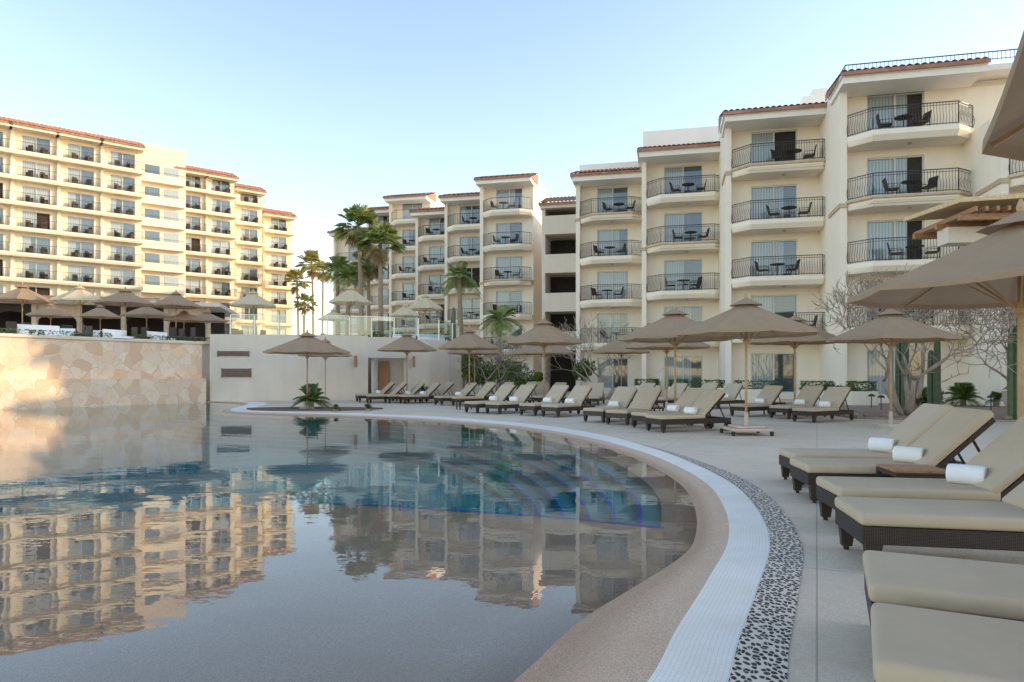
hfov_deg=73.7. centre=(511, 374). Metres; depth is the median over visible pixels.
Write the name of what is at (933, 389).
columnar cactus
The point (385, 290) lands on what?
sliding door
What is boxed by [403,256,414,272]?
sliding door
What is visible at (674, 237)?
balcony chair
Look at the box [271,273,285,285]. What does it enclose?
sliding door
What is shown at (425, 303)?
parasol
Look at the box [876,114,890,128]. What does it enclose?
balcony chair
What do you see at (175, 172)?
window
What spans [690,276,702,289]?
balcony chair
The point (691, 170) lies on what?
sliding door
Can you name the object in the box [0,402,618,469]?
water
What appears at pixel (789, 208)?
balcony table
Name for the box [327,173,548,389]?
hotel building
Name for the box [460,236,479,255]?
sliding door
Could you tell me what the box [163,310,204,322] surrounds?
parasol
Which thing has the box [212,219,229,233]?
sliding door
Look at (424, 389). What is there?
cycad
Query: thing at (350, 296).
parasol
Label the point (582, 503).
step tile line
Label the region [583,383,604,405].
sun lounger
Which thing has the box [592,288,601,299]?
balcony chair
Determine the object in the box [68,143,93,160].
sliding door
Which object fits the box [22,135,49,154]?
sliding door
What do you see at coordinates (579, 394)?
sun lounger
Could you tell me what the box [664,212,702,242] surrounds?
sliding door
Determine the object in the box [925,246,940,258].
balcony chair
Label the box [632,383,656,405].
sun lounger
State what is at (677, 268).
sliding door
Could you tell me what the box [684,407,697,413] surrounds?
rolled towel
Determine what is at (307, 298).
palm tree
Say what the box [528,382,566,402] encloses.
sun lounger
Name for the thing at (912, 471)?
side table
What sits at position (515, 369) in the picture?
shrub
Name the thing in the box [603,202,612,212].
balcony chair
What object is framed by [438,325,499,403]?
parasol
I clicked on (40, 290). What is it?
sliding door
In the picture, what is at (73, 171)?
sliding door
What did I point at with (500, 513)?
shelf tile line
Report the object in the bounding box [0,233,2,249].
sliding door
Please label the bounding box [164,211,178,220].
window
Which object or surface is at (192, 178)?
sliding door
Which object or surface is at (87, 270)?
sliding door
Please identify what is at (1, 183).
sliding door
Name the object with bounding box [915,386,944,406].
shrub
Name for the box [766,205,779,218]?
balcony chair
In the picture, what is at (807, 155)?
balcony chair
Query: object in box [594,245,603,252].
balcony chair
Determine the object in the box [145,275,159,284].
window
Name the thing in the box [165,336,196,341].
hedge
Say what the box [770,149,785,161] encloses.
balcony chair
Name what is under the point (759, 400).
rolled towel
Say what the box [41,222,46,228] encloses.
armchair
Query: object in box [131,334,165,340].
hedge
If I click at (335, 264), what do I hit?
palm tree
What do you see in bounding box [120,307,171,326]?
parasol
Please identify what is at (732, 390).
sun lounger
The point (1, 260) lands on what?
sliding door
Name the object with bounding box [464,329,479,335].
sliding door
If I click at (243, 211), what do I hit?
sliding door
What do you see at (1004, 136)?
parasol
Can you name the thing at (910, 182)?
balcony table
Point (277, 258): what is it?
sliding door
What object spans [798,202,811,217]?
balcony chair
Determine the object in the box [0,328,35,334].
hedge
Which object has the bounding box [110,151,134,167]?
sliding door
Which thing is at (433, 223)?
sliding door
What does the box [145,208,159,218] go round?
window
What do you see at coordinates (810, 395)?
sun lounger
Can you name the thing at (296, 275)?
palm tree
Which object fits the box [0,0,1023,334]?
sky
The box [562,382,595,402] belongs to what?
sun lounger
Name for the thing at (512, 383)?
sun lounger
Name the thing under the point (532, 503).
step tile line
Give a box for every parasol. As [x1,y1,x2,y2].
[0,282,53,323]
[25,304,74,325]
[48,284,100,333]
[78,305,121,329]
[92,286,156,329]
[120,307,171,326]
[153,290,201,310]
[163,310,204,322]
[195,310,227,323]
[230,288,275,333]
[263,329,349,408]
[298,336,351,401]
[317,307,348,334]
[329,284,372,306]
[377,330,436,401]
[390,302,420,331]
[409,293,443,312]
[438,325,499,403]
[447,350,501,391]
[506,316,582,410]
[512,345,575,356]
[592,332,649,386]
[617,304,733,424]
[626,342,709,410]
[676,293,817,435]
[749,311,834,416]
[826,309,961,427]
[847,199,1023,419]
[982,31,1023,160]
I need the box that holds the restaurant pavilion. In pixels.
[0,295,239,341]
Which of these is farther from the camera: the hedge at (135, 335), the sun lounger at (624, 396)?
the hedge at (135, 335)
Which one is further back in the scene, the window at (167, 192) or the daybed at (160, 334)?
the window at (167, 192)
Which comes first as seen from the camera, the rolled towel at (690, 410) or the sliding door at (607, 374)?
the rolled towel at (690, 410)
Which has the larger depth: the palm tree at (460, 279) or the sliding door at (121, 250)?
the sliding door at (121, 250)
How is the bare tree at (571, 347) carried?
on the pool deck
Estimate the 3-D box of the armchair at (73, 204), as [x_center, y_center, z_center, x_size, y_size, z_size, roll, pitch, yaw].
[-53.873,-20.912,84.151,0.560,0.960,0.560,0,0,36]
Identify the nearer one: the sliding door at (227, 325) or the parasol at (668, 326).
the parasol at (668, 326)
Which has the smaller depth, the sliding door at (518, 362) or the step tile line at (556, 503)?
the step tile line at (556, 503)
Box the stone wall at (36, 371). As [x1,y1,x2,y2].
[0,334,205,408]
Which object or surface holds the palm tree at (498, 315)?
on the pool deck
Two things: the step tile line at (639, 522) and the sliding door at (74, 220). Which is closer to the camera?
the step tile line at (639, 522)
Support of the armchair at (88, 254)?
on the hotel building at (159, 197)
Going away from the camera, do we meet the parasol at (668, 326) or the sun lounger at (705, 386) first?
the parasol at (668, 326)
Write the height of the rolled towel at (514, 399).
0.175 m
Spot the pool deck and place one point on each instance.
(830, 639)
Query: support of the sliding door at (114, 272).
in the hotel building at (159, 197)
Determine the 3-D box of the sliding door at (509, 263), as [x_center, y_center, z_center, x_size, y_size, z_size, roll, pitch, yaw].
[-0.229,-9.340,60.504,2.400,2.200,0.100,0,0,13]
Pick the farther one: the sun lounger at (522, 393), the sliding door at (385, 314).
the sliding door at (385, 314)
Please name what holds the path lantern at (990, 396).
on the garden bed at (875, 412)
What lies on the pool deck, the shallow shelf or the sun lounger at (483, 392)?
the sun lounger at (483, 392)
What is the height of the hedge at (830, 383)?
1.132 m
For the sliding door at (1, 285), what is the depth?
80.31 m
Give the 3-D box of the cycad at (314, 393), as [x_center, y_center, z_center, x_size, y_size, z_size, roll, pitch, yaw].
[-7.813,0.896,26.556,1.630,1.143,1.691,0,0,-37]
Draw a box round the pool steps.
[345,449,661,526]
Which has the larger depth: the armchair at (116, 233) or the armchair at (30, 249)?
the armchair at (116, 233)
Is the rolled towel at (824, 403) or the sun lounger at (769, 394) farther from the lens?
the sun lounger at (769, 394)
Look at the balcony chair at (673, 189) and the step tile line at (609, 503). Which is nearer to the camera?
the step tile line at (609, 503)
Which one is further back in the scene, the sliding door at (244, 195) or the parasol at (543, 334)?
the sliding door at (244, 195)
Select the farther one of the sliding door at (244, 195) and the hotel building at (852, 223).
the sliding door at (244, 195)
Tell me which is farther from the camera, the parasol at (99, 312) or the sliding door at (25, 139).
the sliding door at (25, 139)
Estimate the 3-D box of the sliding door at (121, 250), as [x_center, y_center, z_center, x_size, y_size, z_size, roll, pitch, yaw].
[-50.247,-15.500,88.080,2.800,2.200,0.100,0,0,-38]
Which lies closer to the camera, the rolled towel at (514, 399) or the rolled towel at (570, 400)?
the rolled towel at (570, 400)
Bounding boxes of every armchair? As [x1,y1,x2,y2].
[25,195,33,202]
[25,246,33,252]
[25,270,31,277]
[26,145,31,151]
[26,170,31,176]
[26,220,31,227]
[40,172,47,178]
[40,196,47,203]
[40,271,47,278]
[41,147,47,153]
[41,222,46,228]
[41,247,46,253]
[71,152,78,159]
[71,201,77,207]
[71,226,77,232]
[71,250,78,256]
[72,274,77,281]
[85,154,91,161]
[85,203,91,209]
[85,227,91,233]
[85,251,91,257]
[85,275,91,282]
[86,179,91,185]
[114,183,120,189]
[114,207,120,213]
[114,230,120,236]
[114,277,120,284]
[115,254,119,260]
[243,255,248,260]
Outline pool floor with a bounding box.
[0,452,509,515]
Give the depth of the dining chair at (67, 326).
34.71 m
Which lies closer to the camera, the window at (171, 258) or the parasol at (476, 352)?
the parasol at (476, 352)
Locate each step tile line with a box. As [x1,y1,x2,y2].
[496,474,539,514]
[511,468,564,516]
[525,462,589,518]
[537,455,615,521]
[557,451,641,524]
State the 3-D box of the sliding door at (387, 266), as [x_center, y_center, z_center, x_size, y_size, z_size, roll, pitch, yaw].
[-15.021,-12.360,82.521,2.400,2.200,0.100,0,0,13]
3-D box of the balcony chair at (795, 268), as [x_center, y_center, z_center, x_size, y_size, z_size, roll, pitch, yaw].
[15.129,-5.707,36.741,0.628,0.950,0.505,0,0,5]
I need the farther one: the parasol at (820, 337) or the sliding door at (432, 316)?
the sliding door at (432, 316)
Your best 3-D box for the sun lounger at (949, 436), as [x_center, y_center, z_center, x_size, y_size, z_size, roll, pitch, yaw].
[4.128,0.856,7.380,1.990,0.988,0.690,0,0,7]
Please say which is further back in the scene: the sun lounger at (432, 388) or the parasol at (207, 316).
the parasol at (207, 316)
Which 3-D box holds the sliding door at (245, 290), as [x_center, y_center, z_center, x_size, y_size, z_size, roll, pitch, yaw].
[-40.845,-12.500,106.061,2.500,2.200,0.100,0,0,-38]
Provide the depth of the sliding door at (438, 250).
71.64 m
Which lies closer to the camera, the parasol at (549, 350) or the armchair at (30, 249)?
the parasol at (549, 350)
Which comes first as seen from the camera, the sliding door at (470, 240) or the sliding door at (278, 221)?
the sliding door at (470, 240)
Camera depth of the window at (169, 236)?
94.33 m
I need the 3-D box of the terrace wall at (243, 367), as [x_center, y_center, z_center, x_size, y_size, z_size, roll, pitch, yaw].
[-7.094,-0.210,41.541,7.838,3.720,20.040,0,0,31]
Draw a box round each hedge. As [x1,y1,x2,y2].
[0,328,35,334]
[37,329,77,336]
[77,331,113,338]
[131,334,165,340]
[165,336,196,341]
[189,337,209,343]
[634,378,659,389]
[668,379,689,390]
[690,379,724,389]
[733,380,777,402]
[797,380,835,403]
[845,380,877,404]
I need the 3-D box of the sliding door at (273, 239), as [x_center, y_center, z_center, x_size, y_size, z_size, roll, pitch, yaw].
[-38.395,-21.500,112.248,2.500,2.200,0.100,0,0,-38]
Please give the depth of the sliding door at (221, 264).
100.12 m
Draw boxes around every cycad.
[291,383,333,408]
[330,404,342,411]
[364,402,372,410]
[417,386,437,400]
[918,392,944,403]
[941,382,986,406]
[984,391,1002,406]
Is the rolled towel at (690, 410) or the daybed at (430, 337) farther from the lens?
the daybed at (430, 337)
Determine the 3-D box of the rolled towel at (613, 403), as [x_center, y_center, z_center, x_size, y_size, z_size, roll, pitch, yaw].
[2.985,0.864,19.994,0.284,0.175,0.178,0,0,22]
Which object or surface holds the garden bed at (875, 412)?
on the pool deck
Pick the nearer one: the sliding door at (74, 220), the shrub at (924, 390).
the shrub at (924, 390)
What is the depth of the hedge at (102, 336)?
30.92 m
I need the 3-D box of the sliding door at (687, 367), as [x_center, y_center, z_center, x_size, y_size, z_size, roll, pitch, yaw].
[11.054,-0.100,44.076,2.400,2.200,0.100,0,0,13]
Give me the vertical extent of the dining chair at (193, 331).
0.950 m
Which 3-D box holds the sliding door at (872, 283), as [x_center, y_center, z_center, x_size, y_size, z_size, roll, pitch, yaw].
[18.368,-3.300,32.776,2.500,2.200,0.100,0,0,13]
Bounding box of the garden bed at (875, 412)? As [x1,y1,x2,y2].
[776,402,1016,421]
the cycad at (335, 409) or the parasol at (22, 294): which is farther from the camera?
the parasol at (22, 294)
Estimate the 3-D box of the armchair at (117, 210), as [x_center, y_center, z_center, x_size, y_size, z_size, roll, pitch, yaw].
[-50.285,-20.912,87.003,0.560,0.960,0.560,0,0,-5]
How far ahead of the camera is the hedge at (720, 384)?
35.81 m
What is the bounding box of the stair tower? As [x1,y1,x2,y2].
[538,196,575,390]
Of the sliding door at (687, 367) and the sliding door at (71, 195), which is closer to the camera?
the sliding door at (687, 367)
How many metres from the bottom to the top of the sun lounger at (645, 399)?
0.988 m
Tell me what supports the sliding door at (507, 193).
in the hotel building at (412, 216)
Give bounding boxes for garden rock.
[1001,415,1011,418]
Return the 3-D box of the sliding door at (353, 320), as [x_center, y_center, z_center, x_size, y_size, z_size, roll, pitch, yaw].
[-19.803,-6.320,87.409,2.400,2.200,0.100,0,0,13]
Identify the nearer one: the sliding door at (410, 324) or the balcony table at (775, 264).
the balcony table at (775, 264)
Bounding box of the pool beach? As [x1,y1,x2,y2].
[206,401,728,681]
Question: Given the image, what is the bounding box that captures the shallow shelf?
[0,504,660,681]
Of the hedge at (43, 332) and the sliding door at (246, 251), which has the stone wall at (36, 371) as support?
the hedge at (43, 332)
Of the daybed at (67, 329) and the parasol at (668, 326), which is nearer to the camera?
the parasol at (668, 326)
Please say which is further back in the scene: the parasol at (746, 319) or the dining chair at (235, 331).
the dining chair at (235, 331)
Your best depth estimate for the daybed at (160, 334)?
37.03 m
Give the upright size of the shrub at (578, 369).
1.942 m
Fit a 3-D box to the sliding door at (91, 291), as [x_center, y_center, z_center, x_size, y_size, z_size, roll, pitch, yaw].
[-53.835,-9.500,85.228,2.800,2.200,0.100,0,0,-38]
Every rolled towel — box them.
[489,396,497,400]
[509,397,517,401]
[543,397,551,402]
[565,398,574,403]
[609,401,618,406]
[667,405,679,411]
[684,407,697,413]
[755,398,764,402]
[795,399,804,404]
[819,401,830,406]
[868,437,896,451]
[892,446,924,462]
[946,463,987,484]
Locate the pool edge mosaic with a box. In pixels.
[206,400,769,681]
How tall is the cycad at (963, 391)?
1.232 m
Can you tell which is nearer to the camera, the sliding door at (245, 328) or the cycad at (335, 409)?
the cycad at (335, 409)
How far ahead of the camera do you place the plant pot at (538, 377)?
34.23 m
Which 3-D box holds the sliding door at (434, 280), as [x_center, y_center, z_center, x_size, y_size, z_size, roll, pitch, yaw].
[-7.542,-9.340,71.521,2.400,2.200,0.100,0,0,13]
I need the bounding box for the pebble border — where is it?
[635,442,802,681]
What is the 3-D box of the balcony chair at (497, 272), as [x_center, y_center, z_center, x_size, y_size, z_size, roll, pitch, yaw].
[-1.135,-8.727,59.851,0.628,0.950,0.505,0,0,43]
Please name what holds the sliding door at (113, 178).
in the hotel building at (159, 197)
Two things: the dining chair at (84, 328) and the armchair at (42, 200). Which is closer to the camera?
the dining chair at (84, 328)
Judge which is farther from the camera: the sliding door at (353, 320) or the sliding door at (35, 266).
the sliding door at (353, 320)
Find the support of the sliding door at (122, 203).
in the hotel building at (159, 197)
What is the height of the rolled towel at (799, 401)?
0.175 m
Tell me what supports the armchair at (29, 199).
on the hotel building at (159, 197)
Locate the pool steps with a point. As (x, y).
(483, 470)
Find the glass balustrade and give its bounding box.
[230,314,458,339]
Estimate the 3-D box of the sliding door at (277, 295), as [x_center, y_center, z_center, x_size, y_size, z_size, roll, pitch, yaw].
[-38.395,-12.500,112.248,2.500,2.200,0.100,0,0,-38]
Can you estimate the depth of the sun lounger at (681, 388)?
28.51 m
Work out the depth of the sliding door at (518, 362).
60.48 m
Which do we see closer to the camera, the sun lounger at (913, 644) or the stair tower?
the sun lounger at (913, 644)
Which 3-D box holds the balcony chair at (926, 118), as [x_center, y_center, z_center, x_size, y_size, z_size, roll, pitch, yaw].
[19.065,-11.747,31.744,0.628,0.950,0.505,0,0,-7]
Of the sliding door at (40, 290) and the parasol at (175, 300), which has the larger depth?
the sliding door at (40, 290)
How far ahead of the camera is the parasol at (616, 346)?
32.44 m
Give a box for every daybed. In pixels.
[17,324,63,335]
[60,328,76,335]
[93,330,101,336]
[100,329,134,338]
[147,331,174,339]
[416,334,448,340]
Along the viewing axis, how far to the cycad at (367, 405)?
25.36 m
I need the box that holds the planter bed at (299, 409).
[247,407,382,410]
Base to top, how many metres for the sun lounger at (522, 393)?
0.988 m
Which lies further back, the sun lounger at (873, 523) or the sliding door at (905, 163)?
the sliding door at (905, 163)
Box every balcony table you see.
[770,263,784,275]
[781,206,795,217]
[787,148,801,158]
[895,114,913,120]
[901,179,920,192]
[905,245,923,259]
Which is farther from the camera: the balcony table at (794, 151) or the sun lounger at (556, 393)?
the balcony table at (794, 151)
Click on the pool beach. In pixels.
(620, 623)
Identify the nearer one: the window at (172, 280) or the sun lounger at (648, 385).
the sun lounger at (648, 385)
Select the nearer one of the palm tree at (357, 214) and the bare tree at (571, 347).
the bare tree at (571, 347)
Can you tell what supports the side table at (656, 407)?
on the pool deck
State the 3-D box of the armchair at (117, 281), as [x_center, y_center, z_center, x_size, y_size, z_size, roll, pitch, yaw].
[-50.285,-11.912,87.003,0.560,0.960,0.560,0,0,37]
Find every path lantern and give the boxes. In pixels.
[877,395,884,409]
[987,395,994,409]
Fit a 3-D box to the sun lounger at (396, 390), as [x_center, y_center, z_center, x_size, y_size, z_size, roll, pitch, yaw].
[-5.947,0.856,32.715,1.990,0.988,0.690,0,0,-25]
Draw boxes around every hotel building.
[0,116,296,334]
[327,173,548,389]
[570,49,1023,405]
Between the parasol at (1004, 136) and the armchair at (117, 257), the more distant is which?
the armchair at (117, 257)
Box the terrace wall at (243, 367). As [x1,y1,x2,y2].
[210,334,462,400]
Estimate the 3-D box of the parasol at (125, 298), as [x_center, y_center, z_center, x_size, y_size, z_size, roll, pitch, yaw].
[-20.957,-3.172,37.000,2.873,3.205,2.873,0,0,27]
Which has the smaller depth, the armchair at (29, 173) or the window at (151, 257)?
the armchair at (29, 173)
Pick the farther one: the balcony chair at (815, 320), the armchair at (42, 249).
the armchair at (42, 249)
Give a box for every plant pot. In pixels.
[530,372,548,395]
[1002,387,1006,408]
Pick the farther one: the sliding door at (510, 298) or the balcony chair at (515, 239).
the sliding door at (510, 298)
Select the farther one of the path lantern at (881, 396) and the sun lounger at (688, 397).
the path lantern at (881, 396)
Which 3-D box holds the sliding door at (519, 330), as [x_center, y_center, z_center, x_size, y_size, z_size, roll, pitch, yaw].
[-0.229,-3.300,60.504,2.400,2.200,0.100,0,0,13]
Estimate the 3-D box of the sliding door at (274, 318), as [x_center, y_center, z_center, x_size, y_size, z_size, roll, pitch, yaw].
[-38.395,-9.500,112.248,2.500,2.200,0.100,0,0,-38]
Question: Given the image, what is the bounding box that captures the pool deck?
[256,389,1023,681]
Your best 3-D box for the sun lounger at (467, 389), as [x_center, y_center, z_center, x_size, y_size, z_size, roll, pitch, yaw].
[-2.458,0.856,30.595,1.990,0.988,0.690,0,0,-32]
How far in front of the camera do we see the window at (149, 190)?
92.85 m
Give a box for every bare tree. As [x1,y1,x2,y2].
[456,336,529,393]
[537,314,635,399]
[811,262,1016,414]
[896,307,1015,383]
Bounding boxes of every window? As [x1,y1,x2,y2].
[145,164,159,174]
[145,186,159,196]
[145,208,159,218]
[145,230,159,240]
[145,253,159,262]
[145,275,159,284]
[164,167,178,177]
[164,189,178,199]
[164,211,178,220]
[164,233,178,242]
[164,254,178,264]
[164,276,178,286]
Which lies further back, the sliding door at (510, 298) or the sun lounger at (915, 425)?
the sliding door at (510, 298)
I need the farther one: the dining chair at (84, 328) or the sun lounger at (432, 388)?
the dining chair at (84, 328)
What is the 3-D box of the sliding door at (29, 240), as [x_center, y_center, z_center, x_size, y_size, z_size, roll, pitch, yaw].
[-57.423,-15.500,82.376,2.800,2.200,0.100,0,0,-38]
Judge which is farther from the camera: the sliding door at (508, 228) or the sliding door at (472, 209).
the sliding door at (472, 209)
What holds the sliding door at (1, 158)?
in the hotel building at (159, 197)
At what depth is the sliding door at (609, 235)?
49.11 m
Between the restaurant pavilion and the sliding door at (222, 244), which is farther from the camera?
the sliding door at (222, 244)
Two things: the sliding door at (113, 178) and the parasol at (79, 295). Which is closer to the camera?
the parasol at (79, 295)
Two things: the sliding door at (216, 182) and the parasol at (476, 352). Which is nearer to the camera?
the parasol at (476, 352)
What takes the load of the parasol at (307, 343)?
on the planter bed at (299, 409)
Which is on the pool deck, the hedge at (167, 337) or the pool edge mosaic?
the pool edge mosaic
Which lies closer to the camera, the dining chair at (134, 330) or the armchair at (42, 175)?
the dining chair at (134, 330)
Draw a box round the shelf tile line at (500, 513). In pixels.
[329,503,663,527]
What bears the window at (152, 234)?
in the hotel building at (159, 197)
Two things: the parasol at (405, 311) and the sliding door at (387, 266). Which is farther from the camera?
the sliding door at (387, 266)
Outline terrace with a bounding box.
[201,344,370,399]
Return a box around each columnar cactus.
[450,307,455,340]
[895,309,908,410]
[927,341,940,404]
[1007,318,1016,419]
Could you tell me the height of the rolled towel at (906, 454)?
0.175 m
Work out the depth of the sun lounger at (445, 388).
33.38 m
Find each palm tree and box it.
[284,268,312,334]
[293,291,319,332]
[295,249,328,334]
[306,258,332,333]
[314,256,356,334]
[330,264,370,334]
[331,203,379,334]
[350,247,388,334]
[354,219,406,335]
[437,261,483,387]
[478,305,525,387]
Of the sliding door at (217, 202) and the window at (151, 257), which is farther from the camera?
the sliding door at (217, 202)
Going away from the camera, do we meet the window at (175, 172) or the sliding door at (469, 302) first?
the sliding door at (469, 302)
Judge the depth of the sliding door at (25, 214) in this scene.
82.36 m
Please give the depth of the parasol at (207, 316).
43.73 m
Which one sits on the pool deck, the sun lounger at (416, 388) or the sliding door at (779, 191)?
the sun lounger at (416, 388)
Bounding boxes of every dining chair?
[0,321,16,333]
[62,325,72,328]
[72,325,85,336]
[83,326,92,336]
[131,327,137,338]
[136,327,146,338]
[169,327,182,339]
[179,328,190,340]
[191,327,203,340]
[232,328,238,333]
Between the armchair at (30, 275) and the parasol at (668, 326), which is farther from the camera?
the armchair at (30, 275)
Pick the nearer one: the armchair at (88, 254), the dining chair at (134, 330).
the dining chair at (134, 330)
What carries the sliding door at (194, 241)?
in the hotel building at (159, 197)
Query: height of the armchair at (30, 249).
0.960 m
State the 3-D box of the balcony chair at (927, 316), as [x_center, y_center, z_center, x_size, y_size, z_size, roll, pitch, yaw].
[19.194,-2.687,31.726,0.628,0.950,0.505,0,0,-19]
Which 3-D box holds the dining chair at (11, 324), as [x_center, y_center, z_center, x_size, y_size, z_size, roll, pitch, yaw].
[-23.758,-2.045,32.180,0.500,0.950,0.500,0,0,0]
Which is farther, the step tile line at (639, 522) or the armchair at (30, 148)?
the armchair at (30, 148)
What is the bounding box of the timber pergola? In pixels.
[903,193,1023,246]
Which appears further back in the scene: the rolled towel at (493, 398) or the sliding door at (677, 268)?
the sliding door at (677, 268)
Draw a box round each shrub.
[357,329,387,336]
[431,329,449,340]
[461,355,485,379]
[462,362,502,386]
[485,357,528,383]
[512,370,535,388]
[572,358,596,382]
[819,383,846,390]
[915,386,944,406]
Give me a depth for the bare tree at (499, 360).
39.60 m
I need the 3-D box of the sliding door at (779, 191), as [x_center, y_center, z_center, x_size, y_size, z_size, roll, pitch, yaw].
[14.476,-9.340,37.776,2.400,2.200,0.100,0,0,13]
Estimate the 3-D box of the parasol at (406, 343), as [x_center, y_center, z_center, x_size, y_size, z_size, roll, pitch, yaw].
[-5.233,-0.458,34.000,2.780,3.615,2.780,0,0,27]
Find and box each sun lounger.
[355,382,397,401]
[366,382,409,402]
[384,382,427,402]
[399,382,440,402]
[414,382,453,402]
[434,383,476,404]
[451,383,495,405]
[464,384,517,412]
[470,382,494,395]
[485,382,514,397]
[485,385,537,414]
[506,382,537,400]
[519,385,571,415]
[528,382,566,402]
[541,385,594,417]
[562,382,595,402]
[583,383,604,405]
[583,387,637,422]
[605,387,661,425]
[631,388,709,427]
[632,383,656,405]
[645,389,731,432]
[656,383,687,407]
[700,383,717,389]
[716,383,744,408]
[730,385,785,415]
[769,386,825,418]
[779,403,965,484]
[790,407,995,502]
[792,387,853,422]
[816,415,1023,519]
[835,481,1023,552]
[863,550,1023,626]
[871,602,1023,681]
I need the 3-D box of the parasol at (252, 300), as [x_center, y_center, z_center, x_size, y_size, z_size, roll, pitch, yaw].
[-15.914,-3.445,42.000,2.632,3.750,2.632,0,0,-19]
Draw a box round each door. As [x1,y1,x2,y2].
[0,131,2,146]
[0,157,2,172]
[0,182,2,198]
[0,208,2,223]
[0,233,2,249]
[0,259,2,274]
[0,284,2,293]
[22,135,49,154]
[22,160,49,179]
[22,185,49,204]
[22,210,49,229]
[22,236,49,254]
[22,261,49,279]
[27,286,49,295]
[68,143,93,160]
[68,167,93,185]
[68,192,93,209]
[68,216,93,233]
[68,240,93,258]
[68,265,93,282]
[68,289,93,293]
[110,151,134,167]
[110,174,134,191]
[110,198,134,215]
[110,221,134,237]
[110,245,134,261]
[110,268,134,285]
[186,175,199,187]
[186,195,199,208]
[186,216,199,229]
[186,237,199,250]
[186,258,199,272]
[186,279,199,293]
[212,180,229,191]
[212,199,229,212]
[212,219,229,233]
[212,240,229,253]
[212,260,229,274]
[212,281,229,295]
[212,302,229,307]
[225,323,229,333]
[241,194,256,202]
[241,209,256,221]
[241,228,256,241]
[241,248,256,260]
[241,267,256,280]
[241,286,256,297]
[241,308,256,319]
[241,325,256,333]
[271,218,285,229]
[271,236,285,247]
[271,255,285,266]
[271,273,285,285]
[271,291,285,303]
[271,310,285,322]
[271,328,284,334]
[349,246,357,260]
[350,293,365,308]
[350,317,365,332]
[378,216,388,224]
[378,263,388,278]
[378,288,388,304]
[379,361,388,393]
[383,313,388,329]
[403,204,421,218]
[403,229,414,245]
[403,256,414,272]
[403,283,414,299]
[404,311,414,327]
[429,218,443,234]
[429,246,443,264]
[429,275,443,293]
[429,304,443,323]
[460,205,479,223]
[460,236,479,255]
[460,267,479,287]
[462,298,479,319]
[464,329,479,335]
[496,188,521,209]
[496,222,521,243]
[496,256,521,278]
[496,290,521,313]
[496,325,521,348]
[496,361,521,384]
[597,186,627,212]
[597,229,627,255]
[597,271,627,299]
[597,313,627,342]
[597,358,627,388]
[664,165,702,193]
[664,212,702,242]
[664,259,702,290]
[664,306,702,322]
[664,356,702,389]
[751,129,796,162]
[751,184,796,219]
[751,239,796,276]
[751,294,796,317]
[751,353,796,392]
[867,92,923,130]
[867,155,923,196]
[867,219,923,261]
[867,283,922,322]
[867,349,923,394]
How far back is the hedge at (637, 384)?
43.81 m
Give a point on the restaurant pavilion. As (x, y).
(10, 311)
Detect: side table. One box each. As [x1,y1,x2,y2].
[456,398,471,409]
[653,406,663,410]
[763,402,785,414]
[876,464,945,477]
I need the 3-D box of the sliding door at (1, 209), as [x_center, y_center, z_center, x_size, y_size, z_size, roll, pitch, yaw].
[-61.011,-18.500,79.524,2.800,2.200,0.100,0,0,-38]
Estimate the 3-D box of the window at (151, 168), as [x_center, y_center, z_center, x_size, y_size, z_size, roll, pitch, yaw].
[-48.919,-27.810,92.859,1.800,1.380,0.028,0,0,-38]
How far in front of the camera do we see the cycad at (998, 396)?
27.35 m
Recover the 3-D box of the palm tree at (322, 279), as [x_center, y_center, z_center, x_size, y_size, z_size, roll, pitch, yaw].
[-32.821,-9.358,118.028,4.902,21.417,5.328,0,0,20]
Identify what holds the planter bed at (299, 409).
on the pool deck
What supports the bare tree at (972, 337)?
on the garden bed at (875, 412)
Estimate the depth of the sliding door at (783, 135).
37.84 m
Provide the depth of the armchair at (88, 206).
84.95 m
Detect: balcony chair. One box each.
[495,270,503,278]
[510,234,518,243]
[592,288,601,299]
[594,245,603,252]
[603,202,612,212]
[616,243,626,255]
[669,182,680,191]
[672,229,682,241]
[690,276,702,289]
[696,179,706,191]
[698,228,709,237]
[754,261,767,275]
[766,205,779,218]
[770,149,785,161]
[787,259,800,274]
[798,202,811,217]
[803,144,816,159]
[805,315,817,326]
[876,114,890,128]
[882,177,899,194]
[887,243,902,259]
[912,110,931,125]
[915,309,932,325]
[919,176,938,192]
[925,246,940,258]
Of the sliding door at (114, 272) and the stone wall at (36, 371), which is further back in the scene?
the sliding door at (114, 272)
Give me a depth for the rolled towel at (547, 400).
23.09 m
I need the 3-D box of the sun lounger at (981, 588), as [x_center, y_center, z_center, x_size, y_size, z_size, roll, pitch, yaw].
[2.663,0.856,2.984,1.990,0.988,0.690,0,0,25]
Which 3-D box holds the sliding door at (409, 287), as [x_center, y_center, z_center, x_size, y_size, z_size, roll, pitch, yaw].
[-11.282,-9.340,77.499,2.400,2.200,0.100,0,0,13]
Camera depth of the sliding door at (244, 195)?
106.14 m
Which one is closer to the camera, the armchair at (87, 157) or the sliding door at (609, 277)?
the sliding door at (609, 277)
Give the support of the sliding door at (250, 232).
in the hotel building at (159, 197)

